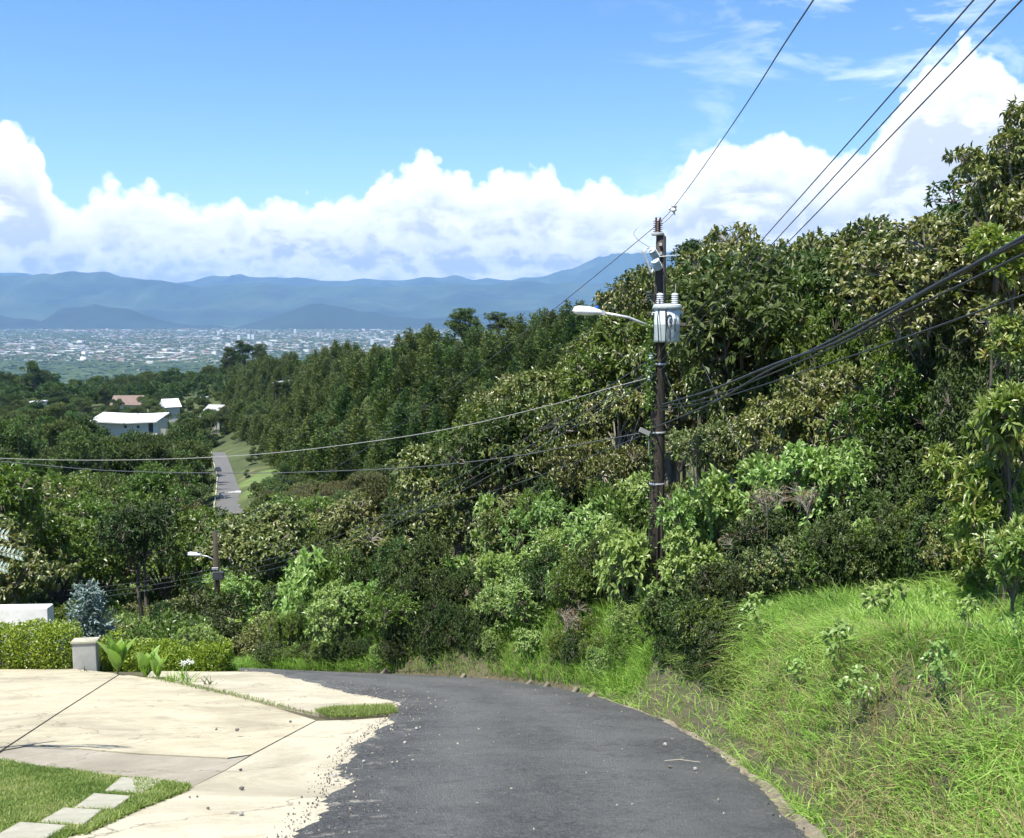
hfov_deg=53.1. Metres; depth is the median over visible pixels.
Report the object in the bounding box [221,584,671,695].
bank grass
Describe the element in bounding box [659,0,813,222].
power line
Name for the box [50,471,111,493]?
valley tree
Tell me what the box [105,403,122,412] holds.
garden tree
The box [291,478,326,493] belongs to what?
valley tree
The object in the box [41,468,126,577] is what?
valley tree
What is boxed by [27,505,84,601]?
valley tree
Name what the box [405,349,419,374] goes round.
conifer
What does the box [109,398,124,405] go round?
garden tree
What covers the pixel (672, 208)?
line clamp
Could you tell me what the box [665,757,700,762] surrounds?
twig
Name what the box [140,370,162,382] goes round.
tree line cypress
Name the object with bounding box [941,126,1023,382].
broadleaf tree
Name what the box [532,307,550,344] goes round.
conifer
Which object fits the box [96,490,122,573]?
valley tree
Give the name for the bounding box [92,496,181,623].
valley tree
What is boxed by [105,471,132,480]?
valley tree
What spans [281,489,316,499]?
valley tree
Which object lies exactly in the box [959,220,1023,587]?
tree
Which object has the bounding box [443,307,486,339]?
hilltop tree
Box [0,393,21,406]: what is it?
valley tree
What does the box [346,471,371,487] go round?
valley tree
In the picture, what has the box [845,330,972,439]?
broadleaf tree
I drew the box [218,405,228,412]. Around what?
garden tree
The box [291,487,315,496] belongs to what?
valley tree
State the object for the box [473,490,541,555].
broadleaf tree
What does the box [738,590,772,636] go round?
weed
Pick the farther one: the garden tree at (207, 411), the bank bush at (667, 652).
the garden tree at (207, 411)
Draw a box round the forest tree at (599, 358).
[554,310,689,476]
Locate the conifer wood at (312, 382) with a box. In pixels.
[217,312,557,462]
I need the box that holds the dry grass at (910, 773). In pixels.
[693,591,1023,837]
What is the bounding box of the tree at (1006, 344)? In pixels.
[974,311,1023,601]
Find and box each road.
[212,452,243,513]
[239,668,807,837]
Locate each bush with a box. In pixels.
[23,591,56,607]
[25,594,61,608]
[27,576,83,599]
[31,601,77,622]
[53,589,123,618]
[54,616,109,668]
[59,614,146,660]
[77,578,113,599]
[102,577,148,606]
[103,572,134,583]
[107,609,145,624]
[108,605,131,620]
[113,610,155,664]
[116,572,158,603]
[117,581,169,605]
[119,600,151,620]
[122,607,220,659]
[137,594,193,613]
[144,592,205,622]
[144,600,185,622]
[147,614,185,634]
[148,618,218,656]
[157,564,199,598]
[162,582,247,635]
[181,566,255,618]
[181,605,251,659]
[201,578,251,617]
[207,572,269,627]
[209,593,256,620]
[220,609,276,655]
[227,567,264,606]
[229,616,300,657]
[242,563,294,611]
[243,469,249,476]
[245,456,256,462]
[247,481,263,491]
[248,446,256,455]
[250,640,283,667]
[252,569,284,607]
[255,446,264,459]
[255,582,292,619]
[259,560,294,602]
[261,610,301,649]
[264,478,275,485]
[266,474,298,484]
[269,647,288,663]
[272,463,292,477]
[272,544,333,644]
[274,598,308,640]
[281,646,299,662]
[288,475,305,485]
[288,595,324,644]
[294,641,312,660]
[296,541,362,636]
[298,643,331,663]
[302,576,376,643]
[311,610,359,640]
[313,588,371,643]
[319,642,341,664]
[333,631,358,662]
[341,578,386,633]
[345,546,381,595]
[353,632,375,657]
[357,585,423,639]
[367,642,382,667]
[368,533,417,581]
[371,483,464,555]
[373,592,417,643]
[376,562,421,602]
[376,637,409,664]
[382,528,456,597]
[382,593,425,648]
[391,602,426,651]
[399,571,435,607]
[402,552,472,596]
[403,613,427,657]
[412,592,453,649]
[417,612,446,657]
[419,635,442,658]
[426,567,464,607]
[427,600,466,653]
[438,605,474,653]
[441,617,454,642]
[445,605,475,644]
[451,561,490,605]
[452,622,468,644]
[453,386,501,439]
[453,606,489,653]
[456,542,477,585]
[460,547,511,584]
[464,617,488,658]
[467,634,488,650]
[468,490,515,555]
[469,608,504,646]
[470,583,515,626]
[474,549,515,593]
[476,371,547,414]
[476,625,507,654]
[481,552,527,605]
[486,479,571,556]
[495,574,558,628]
[498,485,584,560]
[504,543,566,576]
[510,627,544,654]
[516,543,563,610]
[520,523,578,573]
[522,475,588,526]
[543,562,595,604]
[543,565,603,615]
[544,630,564,662]
[548,554,589,608]
[552,348,581,384]
[552,613,600,651]
[554,599,590,669]
[559,495,622,569]
[559,628,591,667]
[567,522,642,602]
[577,476,644,527]
[578,631,607,664]
[583,645,613,676]
[593,515,674,616]
[599,530,647,587]
[601,482,668,543]
[603,627,636,662]
[605,600,649,633]
[608,565,647,602]
[610,470,649,522]
[634,587,683,643]
[638,581,701,640]
[641,481,687,515]
[643,583,671,603]
[646,485,728,587]
[651,526,729,597]
[651,635,679,670]
[653,471,741,578]
[658,583,717,650]
[658,643,683,661]
[663,558,690,586]
[669,536,694,581]
[669,650,689,672]
[670,597,706,647]
[670,618,691,651]
[672,552,696,584]
[672,593,740,669]
[672,596,717,656]
[673,656,701,682]
[675,594,740,656]
[678,471,701,492]
[683,451,785,557]
[684,561,740,607]
[684,653,700,680]
[685,654,703,675]
[687,472,752,497]
[687,533,729,594]
[690,617,751,672]
[693,534,729,555]
[694,609,752,661]
[695,655,716,681]
[701,670,715,690]
[708,657,749,691]
[708,665,721,696]
[712,675,728,698]
[714,554,764,606]
[717,504,803,588]
[718,518,764,561]
[719,519,768,565]
[726,546,791,607]
[732,489,801,577]
[733,390,831,469]
[736,595,773,626]
[738,534,820,603]
[739,439,838,527]
[748,481,791,548]
[773,513,821,527]
[777,526,837,598]
[779,498,842,535]
[780,515,853,596]
[784,482,820,529]
[790,434,878,514]
[807,533,860,595]
[816,507,891,592]
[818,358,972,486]
[825,486,901,532]
[832,468,935,527]
[839,475,861,504]
[842,552,908,591]
[843,516,875,534]
[847,427,948,506]
[856,519,921,585]
[861,495,919,525]
[861,502,942,589]
[879,488,939,538]
[891,498,932,529]
[891,528,953,589]
[896,512,955,590]
[911,483,951,539]
[915,440,996,508]
[917,363,1020,477]
[917,517,990,589]
[929,496,994,578]
[941,510,1014,563]
[948,459,1023,498]
[948,537,993,593]
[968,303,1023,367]
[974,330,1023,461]
[987,479,1023,578]
[1006,574,1023,594]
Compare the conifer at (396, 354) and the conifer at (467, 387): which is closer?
the conifer at (467, 387)
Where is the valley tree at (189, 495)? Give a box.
[180,494,196,502]
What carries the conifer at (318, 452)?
on the ground at (236, 450)
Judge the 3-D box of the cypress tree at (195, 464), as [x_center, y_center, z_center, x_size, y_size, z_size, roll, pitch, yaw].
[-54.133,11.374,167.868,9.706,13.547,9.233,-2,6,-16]
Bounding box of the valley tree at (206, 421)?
[187,414,220,446]
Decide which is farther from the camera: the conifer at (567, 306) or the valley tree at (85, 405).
the valley tree at (85, 405)
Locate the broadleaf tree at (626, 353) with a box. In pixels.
[603,337,707,499]
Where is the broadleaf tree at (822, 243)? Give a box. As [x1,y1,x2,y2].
[796,219,882,448]
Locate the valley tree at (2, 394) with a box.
[0,390,10,404]
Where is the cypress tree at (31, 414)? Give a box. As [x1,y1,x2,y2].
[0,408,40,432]
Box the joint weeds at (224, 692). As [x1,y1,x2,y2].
[134,673,317,714]
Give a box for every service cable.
[0,377,649,459]
[0,433,640,472]
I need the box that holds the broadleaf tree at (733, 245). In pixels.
[677,221,777,472]
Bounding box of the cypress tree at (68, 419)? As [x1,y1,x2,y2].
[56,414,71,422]
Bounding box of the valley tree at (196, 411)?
[190,408,202,415]
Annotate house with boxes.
[90,412,169,435]
[110,395,146,413]
[160,398,181,421]
[203,404,227,433]
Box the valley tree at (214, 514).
[171,505,236,572]
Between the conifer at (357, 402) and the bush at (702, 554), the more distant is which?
the conifer at (357, 402)
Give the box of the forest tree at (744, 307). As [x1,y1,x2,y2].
[649,243,817,498]
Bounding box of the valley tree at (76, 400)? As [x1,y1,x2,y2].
[66,396,93,409]
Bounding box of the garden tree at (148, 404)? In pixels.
[141,399,161,412]
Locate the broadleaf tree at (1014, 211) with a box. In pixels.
[959,180,1023,281]
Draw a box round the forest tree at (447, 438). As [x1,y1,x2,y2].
[429,428,459,556]
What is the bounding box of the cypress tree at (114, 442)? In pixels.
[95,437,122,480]
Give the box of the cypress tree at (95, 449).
[52,433,130,474]
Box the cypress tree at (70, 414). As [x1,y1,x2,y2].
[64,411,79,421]
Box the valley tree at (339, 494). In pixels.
[327,488,353,507]
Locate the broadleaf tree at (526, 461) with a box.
[477,424,612,491]
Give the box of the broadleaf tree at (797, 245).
[748,226,832,453]
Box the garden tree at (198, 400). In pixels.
[189,394,207,407]
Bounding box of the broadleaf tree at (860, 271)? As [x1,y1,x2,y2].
[855,238,947,340]
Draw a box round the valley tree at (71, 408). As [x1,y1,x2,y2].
[47,401,82,418]
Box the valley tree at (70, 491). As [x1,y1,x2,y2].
[34,476,80,508]
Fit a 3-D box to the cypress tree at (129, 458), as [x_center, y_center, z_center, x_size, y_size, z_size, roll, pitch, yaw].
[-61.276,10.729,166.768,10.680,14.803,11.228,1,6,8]
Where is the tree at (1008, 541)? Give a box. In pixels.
[984,512,1023,623]
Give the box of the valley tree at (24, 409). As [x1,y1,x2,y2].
[11,406,33,412]
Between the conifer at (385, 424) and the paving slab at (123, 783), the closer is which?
the paving slab at (123, 783)
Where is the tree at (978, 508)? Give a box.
[942,456,1023,614]
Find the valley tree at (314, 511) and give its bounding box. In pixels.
[297,497,329,539]
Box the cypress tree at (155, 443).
[133,432,188,481]
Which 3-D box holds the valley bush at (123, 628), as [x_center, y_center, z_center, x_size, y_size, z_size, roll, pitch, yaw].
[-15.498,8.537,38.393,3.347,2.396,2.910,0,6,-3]
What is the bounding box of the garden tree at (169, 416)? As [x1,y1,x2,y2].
[161,410,172,419]
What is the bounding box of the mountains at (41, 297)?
[0,271,629,325]
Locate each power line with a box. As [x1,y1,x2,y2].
[2,569,212,594]
[24,574,210,598]
[24,578,212,603]
[216,226,654,528]
[216,360,649,568]
[218,381,647,577]
[222,372,648,572]
[364,435,641,518]
[650,0,1022,379]
[651,0,995,370]
[654,0,973,356]
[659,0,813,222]
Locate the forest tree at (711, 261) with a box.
[673,243,827,463]
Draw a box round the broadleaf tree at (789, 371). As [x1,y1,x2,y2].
[755,315,852,489]
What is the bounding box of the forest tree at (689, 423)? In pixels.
[677,410,711,485]
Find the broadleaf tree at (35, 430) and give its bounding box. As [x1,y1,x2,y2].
[0,424,51,455]
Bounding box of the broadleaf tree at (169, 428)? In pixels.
[157,425,181,440]
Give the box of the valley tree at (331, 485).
[320,481,350,492]
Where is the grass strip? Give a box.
[313,701,398,717]
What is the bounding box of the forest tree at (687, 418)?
[664,373,696,493]
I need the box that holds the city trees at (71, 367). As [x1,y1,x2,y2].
[0,327,455,381]
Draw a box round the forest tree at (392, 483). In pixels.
[386,473,463,504]
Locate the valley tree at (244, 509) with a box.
[223,499,274,519]
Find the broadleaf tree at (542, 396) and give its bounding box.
[498,382,623,524]
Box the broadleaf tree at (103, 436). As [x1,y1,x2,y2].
[93,434,118,457]
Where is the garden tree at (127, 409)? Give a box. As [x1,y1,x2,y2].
[116,406,129,412]
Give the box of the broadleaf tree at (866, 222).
[839,213,924,266]
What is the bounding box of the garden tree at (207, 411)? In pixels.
[200,408,216,433]
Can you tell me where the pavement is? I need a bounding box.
[66,671,400,837]
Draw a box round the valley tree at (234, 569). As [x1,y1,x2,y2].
[227,508,310,579]
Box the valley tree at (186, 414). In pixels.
[168,411,196,428]
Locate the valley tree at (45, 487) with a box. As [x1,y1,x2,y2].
[4,480,53,528]
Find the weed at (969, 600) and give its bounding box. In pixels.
[950,593,980,628]
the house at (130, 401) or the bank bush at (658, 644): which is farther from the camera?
the house at (130, 401)
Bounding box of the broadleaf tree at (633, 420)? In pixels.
[575,379,678,487]
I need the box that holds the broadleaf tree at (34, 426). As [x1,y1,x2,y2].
[25,422,52,444]
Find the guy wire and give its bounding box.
[703,365,746,461]
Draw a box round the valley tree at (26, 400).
[21,398,37,405]
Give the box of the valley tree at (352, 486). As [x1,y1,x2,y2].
[338,480,356,489]
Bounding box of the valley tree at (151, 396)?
[150,392,163,399]
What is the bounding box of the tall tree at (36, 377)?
[18,360,48,389]
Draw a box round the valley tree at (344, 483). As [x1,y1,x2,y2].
[319,481,351,490]
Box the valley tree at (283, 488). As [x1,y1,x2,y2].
[261,484,290,499]
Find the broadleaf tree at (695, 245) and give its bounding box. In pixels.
[666,229,729,478]
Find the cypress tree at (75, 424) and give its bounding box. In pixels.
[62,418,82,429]
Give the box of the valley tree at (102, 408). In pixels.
[95,405,105,412]
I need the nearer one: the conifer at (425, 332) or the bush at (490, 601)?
the bush at (490, 601)
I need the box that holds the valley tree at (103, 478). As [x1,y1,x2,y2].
[92,472,130,495]
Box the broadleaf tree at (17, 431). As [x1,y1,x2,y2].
[0,414,49,464]
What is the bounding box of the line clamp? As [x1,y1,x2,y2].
[668,204,676,214]
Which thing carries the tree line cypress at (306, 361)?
on the ground at (236, 450)
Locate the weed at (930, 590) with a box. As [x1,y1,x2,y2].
[913,584,955,611]
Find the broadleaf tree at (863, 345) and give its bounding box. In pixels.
[809,312,922,425]
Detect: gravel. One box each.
[263,677,804,837]
[294,677,780,833]
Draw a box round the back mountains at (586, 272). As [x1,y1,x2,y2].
[0,252,784,286]
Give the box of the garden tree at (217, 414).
[208,410,223,434]
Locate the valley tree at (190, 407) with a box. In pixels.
[184,400,193,410]
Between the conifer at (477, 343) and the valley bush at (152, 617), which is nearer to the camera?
the valley bush at (152, 617)
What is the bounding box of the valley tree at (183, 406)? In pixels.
[180,401,186,410]
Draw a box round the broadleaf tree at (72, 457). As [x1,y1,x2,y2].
[46,425,115,477]
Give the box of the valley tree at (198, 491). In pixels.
[183,481,212,500]
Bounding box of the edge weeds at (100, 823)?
[74,775,191,835]
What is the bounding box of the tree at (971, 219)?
[937,202,1020,359]
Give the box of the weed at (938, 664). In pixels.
[918,639,957,691]
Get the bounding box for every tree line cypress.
[0,371,14,384]
[1,371,18,383]
[14,375,29,386]
[40,371,51,381]
[48,372,60,383]
[111,377,124,387]
[115,373,129,381]
[120,374,135,385]
[127,375,142,389]
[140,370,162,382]
[155,370,171,382]
[157,366,186,383]
[182,371,195,381]
[199,366,215,374]
[302,353,309,364]
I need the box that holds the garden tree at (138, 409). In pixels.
[129,406,146,413]
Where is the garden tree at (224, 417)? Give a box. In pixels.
[214,414,228,438]
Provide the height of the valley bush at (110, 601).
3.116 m
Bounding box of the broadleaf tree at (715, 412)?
[679,355,780,489]
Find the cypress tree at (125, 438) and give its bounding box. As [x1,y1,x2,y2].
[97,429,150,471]
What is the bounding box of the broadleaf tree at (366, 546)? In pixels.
[328,522,413,585]
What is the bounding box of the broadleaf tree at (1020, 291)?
[876,263,1023,479]
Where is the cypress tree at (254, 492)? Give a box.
[247,490,257,497]
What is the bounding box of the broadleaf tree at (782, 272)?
[757,263,826,459]
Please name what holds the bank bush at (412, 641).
on the ground at (236, 450)
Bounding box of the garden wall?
[0,604,55,664]
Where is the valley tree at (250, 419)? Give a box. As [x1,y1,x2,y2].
[243,414,269,424]
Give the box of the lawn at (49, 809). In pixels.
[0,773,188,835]
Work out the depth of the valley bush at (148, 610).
50.12 m
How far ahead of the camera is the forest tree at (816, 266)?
27.06 m
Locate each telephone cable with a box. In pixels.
[649,239,1023,429]
[658,294,1023,410]
[659,253,1023,406]
[661,234,1023,405]
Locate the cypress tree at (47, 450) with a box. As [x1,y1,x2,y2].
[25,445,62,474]
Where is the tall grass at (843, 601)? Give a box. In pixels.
[571,564,1023,837]
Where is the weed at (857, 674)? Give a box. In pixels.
[837,664,878,710]
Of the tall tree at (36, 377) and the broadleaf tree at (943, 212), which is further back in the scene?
the tall tree at (36, 377)
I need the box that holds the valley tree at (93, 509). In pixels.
[42,490,119,577]
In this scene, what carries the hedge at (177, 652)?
on the ground at (236, 450)
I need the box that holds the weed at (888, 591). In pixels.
[860,579,911,617]
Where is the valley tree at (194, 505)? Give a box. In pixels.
[165,498,206,517]
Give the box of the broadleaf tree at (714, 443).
[665,419,753,525]
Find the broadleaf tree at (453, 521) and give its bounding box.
[396,491,511,555]
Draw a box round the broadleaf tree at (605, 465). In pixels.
[537,434,649,501]
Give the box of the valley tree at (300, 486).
[287,484,318,492]
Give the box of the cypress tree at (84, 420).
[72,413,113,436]
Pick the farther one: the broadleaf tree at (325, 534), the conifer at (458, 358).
the conifer at (458, 358)
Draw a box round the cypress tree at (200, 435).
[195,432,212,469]
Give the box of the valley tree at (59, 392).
[42,385,69,403]
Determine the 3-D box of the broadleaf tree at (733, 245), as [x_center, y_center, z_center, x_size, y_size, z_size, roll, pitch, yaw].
[8.086,-1.986,36.199,4.135,9.802,4.570,-3,7,-27]
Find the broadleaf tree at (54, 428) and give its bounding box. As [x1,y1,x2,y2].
[26,418,73,457]
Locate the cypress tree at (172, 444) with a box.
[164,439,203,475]
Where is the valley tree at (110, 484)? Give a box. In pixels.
[61,477,121,495]
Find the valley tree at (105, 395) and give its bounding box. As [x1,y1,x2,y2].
[97,385,112,404]
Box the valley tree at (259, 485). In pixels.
[255,479,283,495]
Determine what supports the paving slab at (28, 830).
on the lawn at (49, 809)
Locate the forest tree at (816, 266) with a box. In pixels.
[780,222,912,447]
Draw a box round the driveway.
[0,665,315,787]
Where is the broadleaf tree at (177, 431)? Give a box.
[164,416,213,460]
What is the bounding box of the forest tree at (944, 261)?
[822,214,1023,458]
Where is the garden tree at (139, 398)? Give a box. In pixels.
[137,395,151,402]
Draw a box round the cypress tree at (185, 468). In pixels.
[144,454,196,494]
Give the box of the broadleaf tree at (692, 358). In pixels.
[672,299,775,422]
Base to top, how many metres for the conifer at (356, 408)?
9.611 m
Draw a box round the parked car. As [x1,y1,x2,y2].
[214,466,220,472]
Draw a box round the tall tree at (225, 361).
[219,346,237,369]
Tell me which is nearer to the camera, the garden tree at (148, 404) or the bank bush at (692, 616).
the bank bush at (692, 616)
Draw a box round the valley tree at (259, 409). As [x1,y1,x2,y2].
[237,401,271,432]
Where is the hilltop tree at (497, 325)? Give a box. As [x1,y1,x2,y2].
[484,311,512,340]
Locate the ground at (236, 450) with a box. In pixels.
[0,326,1023,837]
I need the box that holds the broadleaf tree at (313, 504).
[250,492,333,555]
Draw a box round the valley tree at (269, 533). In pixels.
[194,500,313,614]
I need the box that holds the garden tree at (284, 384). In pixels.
[280,379,292,400]
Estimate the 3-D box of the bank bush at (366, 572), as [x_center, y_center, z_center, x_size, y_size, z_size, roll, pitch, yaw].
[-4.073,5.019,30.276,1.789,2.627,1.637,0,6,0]
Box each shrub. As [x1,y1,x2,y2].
[99,627,136,665]
[99,634,107,663]
[177,622,224,654]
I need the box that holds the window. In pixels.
[148,423,153,433]
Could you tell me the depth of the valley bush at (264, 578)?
51.61 m
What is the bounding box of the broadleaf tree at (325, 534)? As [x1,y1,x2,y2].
[301,521,375,561]
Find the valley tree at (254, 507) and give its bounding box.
[242,501,264,515]
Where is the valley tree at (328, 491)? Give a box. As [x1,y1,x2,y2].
[318,486,344,497]
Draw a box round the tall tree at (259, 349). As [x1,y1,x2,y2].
[250,343,271,361]
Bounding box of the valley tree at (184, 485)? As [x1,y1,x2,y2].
[118,478,188,498]
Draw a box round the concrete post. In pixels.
[70,637,99,671]
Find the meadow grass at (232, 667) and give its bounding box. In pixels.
[183,637,323,670]
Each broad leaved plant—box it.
[94,634,136,673]
[137,645,159,676]
[150,650,168,678]
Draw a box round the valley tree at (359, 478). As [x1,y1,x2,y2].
[348,472,381,487]
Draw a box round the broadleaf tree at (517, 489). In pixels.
[448,417,536,499]
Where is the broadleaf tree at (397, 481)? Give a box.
[395,443,475,508]
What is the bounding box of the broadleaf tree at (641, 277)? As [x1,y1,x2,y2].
[604,263,722,488]
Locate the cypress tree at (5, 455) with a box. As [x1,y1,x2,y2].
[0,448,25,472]
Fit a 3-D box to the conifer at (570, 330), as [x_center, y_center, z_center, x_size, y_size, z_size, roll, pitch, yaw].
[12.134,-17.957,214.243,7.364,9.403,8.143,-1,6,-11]
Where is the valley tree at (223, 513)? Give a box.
[181,497,229,521]
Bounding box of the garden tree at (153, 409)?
[149,406,163,412]
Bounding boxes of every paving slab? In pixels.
[0,822,66,837]
[42,807,100,825]
[75,793,129,810]
[105,777,160,792]
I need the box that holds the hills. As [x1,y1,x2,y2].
[0,303,560,328]
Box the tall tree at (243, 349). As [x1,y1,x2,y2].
[233,340,252,367]
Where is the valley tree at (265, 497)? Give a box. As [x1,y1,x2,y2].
[250,493,281,509]
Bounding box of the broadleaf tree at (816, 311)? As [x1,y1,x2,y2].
[757,270,871,376]
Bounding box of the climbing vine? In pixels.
[639,319,657,597]
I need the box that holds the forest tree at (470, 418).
[452,396,508,497]
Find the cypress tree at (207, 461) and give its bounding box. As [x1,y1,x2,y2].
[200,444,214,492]
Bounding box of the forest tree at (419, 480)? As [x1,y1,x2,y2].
[385,441,510,544]
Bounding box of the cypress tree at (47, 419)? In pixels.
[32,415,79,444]
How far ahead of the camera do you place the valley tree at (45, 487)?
57.83 m
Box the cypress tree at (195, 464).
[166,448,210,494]
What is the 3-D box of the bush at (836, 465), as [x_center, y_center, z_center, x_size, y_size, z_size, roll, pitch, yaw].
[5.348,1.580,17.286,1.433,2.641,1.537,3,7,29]
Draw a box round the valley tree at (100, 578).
[33,510,130,600]
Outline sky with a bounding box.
[0,0,1023,282]
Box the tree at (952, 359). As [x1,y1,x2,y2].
[893,309,993,446]
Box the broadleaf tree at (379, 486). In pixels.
[359,474,398,523]
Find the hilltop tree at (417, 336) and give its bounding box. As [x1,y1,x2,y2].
[414,330,439,343]
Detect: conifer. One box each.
[262,424,289,467]
[273,434,291,471]
[280,435,297,465]
[283,437,305,468]
[285,423,314,463]
[285,441,306,475]
[292,452,305,481]
[298,426,335,483]
[299,413,319,446]
[300,450,319,482]
[312,411,325,437]
[315,431,350,481]
[318,411,326,427]
[318,417,336,447]
[322,430,357,486]
[323,374,345,422]
[323,413,342,438]
[324,384,352,430]
[324,426,348,447]
[325,372,342,409]
[325,381,353,424]
[332,383,355,420]
[336,420,352,449]
[339,350,364,400]
[343,390,367,425]
[345,405,370,446]
[345,413,370,455]
[349,361,368,400]
[349,452,363,484]
[352,434,369,467]
[359,361,379,396]
[361,354,377,384]
[361,430,387,467]
[362,377,385,417]
[362,435,392,474]
[363,421,388,463]
[364,345,377,369]
[364,387,394,444]
[370,356,406,403]
[373,349,380,362]
[375,351,387,375]
[376,400,411,460]
[378,400,407,459]
[380,408,395,430]
[383,348,391,361]
[383,368,409,410]
[386,333,401,353]
[387,346,412,380]
[392,393,405,410]
[393,354,416,392]
[394,340,413,364]
[398,327,418,351]
[400,386,414,411]
[401,413,428,450]
[403,402,417,422]
[403,403,421,438]
[404,333,421,363]
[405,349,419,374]
[409,355,426,387]
[409,368,438,408]
[410,400,434,443]
[414,325,441,367]
[414,377,441,417]
[417,322,438,348]
[417,340,457,390]
[418,326,438,352]
[418,344,437,371]
[421,374,449,416]
[422,403,448,441]
[429,364,443,387]
[435,372,468,433]
[436,330,443,348]
[437,377,452,400]
[440,329,457,367]
[441,346,457,373]
[446,376,474,424]
[450,345,468,379]
[452,340,462,362]
[456,346,488,391]
[459,325,478,363]
[459,330,471,349]
[464,331,484,373]
[464,377,480,393]
[469,386,482,403]
[474,329,505,370]
[475,347,495,385]
[476,337,505,381]
[478,368,496,386]
[479,378,499,405]
[484,328,499,356]
[487,365,502,384]
[494,328,521,374]
[499,316,515,360]
[503,357,524,380]
[504,313,530,353]
[509,322,529,349]
[514,334,522,360]
[515,329,533,357]
[516,337,543,372]
[521,334,537,357]
[526,312,536,332]
[526,327,554,364]
[529,308,543,339]
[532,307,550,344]
[534,348,551,372]
[535,309,564,343]
[547,319,565,353]
[549,343,562,367]
[553,312,580,353]
[555,299,573,333]
[568,299,591,340]
[571,335,580,347]
[576,303,600,341]
[591,298,610,317]
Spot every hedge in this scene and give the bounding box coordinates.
[0,617,83,668]
[99,635,234,671]
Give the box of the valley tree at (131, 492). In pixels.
[112,491,148,569]
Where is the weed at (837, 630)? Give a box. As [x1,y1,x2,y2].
[819,614,857,664]
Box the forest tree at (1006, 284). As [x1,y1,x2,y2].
[961,194,1023,307]
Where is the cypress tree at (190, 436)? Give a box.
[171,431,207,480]
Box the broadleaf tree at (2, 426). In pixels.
[0,418,25,467]
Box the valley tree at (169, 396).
[163,393,174,398]
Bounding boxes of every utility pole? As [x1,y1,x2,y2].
[187,531,223,604]
[219,491,241,497]
[572,217,682,596]
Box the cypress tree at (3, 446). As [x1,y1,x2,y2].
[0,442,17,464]
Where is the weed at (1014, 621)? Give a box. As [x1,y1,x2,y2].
[999,608,1023,637]
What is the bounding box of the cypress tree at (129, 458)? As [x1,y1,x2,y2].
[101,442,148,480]
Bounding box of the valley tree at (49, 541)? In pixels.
[0,502,110,614]
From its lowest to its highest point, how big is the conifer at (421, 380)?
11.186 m
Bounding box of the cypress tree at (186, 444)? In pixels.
[158,437,215,510]
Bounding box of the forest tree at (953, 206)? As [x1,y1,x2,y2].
[914,174,986,357]
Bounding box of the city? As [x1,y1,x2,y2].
[0,328,456,364]
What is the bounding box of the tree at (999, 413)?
[957,379,1023,611]
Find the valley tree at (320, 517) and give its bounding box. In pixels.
[304,500,378,547]
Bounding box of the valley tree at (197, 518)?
[77,490,216,600]
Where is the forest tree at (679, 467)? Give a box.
[677,424,695,483]
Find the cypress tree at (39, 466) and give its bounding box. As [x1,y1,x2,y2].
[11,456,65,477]
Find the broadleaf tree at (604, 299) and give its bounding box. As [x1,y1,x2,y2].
[592,284,652,477]
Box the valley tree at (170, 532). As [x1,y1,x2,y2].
[106,493,177,610]
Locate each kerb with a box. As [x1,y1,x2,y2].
[211,452,217,506]
[354,672,825,837]
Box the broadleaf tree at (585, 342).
[561,323,665,491]
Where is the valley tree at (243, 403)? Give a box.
[233,400,251,420]
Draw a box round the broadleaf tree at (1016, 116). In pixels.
[996,93,1023,190]
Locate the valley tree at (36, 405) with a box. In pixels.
[24,399,44,409]
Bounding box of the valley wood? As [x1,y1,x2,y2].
[0,359,275,405]
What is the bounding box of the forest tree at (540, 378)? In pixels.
[485,366,638,498]
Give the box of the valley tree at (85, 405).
[76,401,93,415]
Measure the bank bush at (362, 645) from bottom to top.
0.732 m
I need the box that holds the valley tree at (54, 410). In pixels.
[34,402,66,418]
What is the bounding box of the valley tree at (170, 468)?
[157,466,190,499]
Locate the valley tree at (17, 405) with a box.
[9,400,28,410]
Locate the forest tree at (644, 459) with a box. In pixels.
[599,433,681,472]
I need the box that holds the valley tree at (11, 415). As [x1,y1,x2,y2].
[0,410,24,423]
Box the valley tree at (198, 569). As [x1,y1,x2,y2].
[156,523,224,593]
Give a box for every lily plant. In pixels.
[161,670,184,681]
[176,658,218,681]
[199,676,222,684]
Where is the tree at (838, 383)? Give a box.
[769,363,912,500]
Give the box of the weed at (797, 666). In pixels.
[780,655,810,690]
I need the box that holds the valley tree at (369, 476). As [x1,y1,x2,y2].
[365,472,386,480]
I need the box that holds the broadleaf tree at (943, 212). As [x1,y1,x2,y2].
[878,206,968,439]
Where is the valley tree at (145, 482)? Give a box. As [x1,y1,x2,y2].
[118,460,201,556]
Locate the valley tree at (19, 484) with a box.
[0,445,69,603]
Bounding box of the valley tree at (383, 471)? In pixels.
[358,464,391,477]
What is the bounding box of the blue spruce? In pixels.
[56,578,130,660]
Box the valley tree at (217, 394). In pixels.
[212,391,222,400]
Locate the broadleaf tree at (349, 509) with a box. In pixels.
[329,489,406,539]
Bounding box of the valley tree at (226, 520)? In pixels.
[203,514,244,570]
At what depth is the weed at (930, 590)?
12.62 m
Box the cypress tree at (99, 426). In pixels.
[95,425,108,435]
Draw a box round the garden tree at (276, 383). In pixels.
[269,380,281,394]
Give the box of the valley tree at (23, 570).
[0,514,80,604]
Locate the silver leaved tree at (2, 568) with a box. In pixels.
[0,528,23,573]
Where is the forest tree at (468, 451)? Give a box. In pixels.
[426,401,548,505]

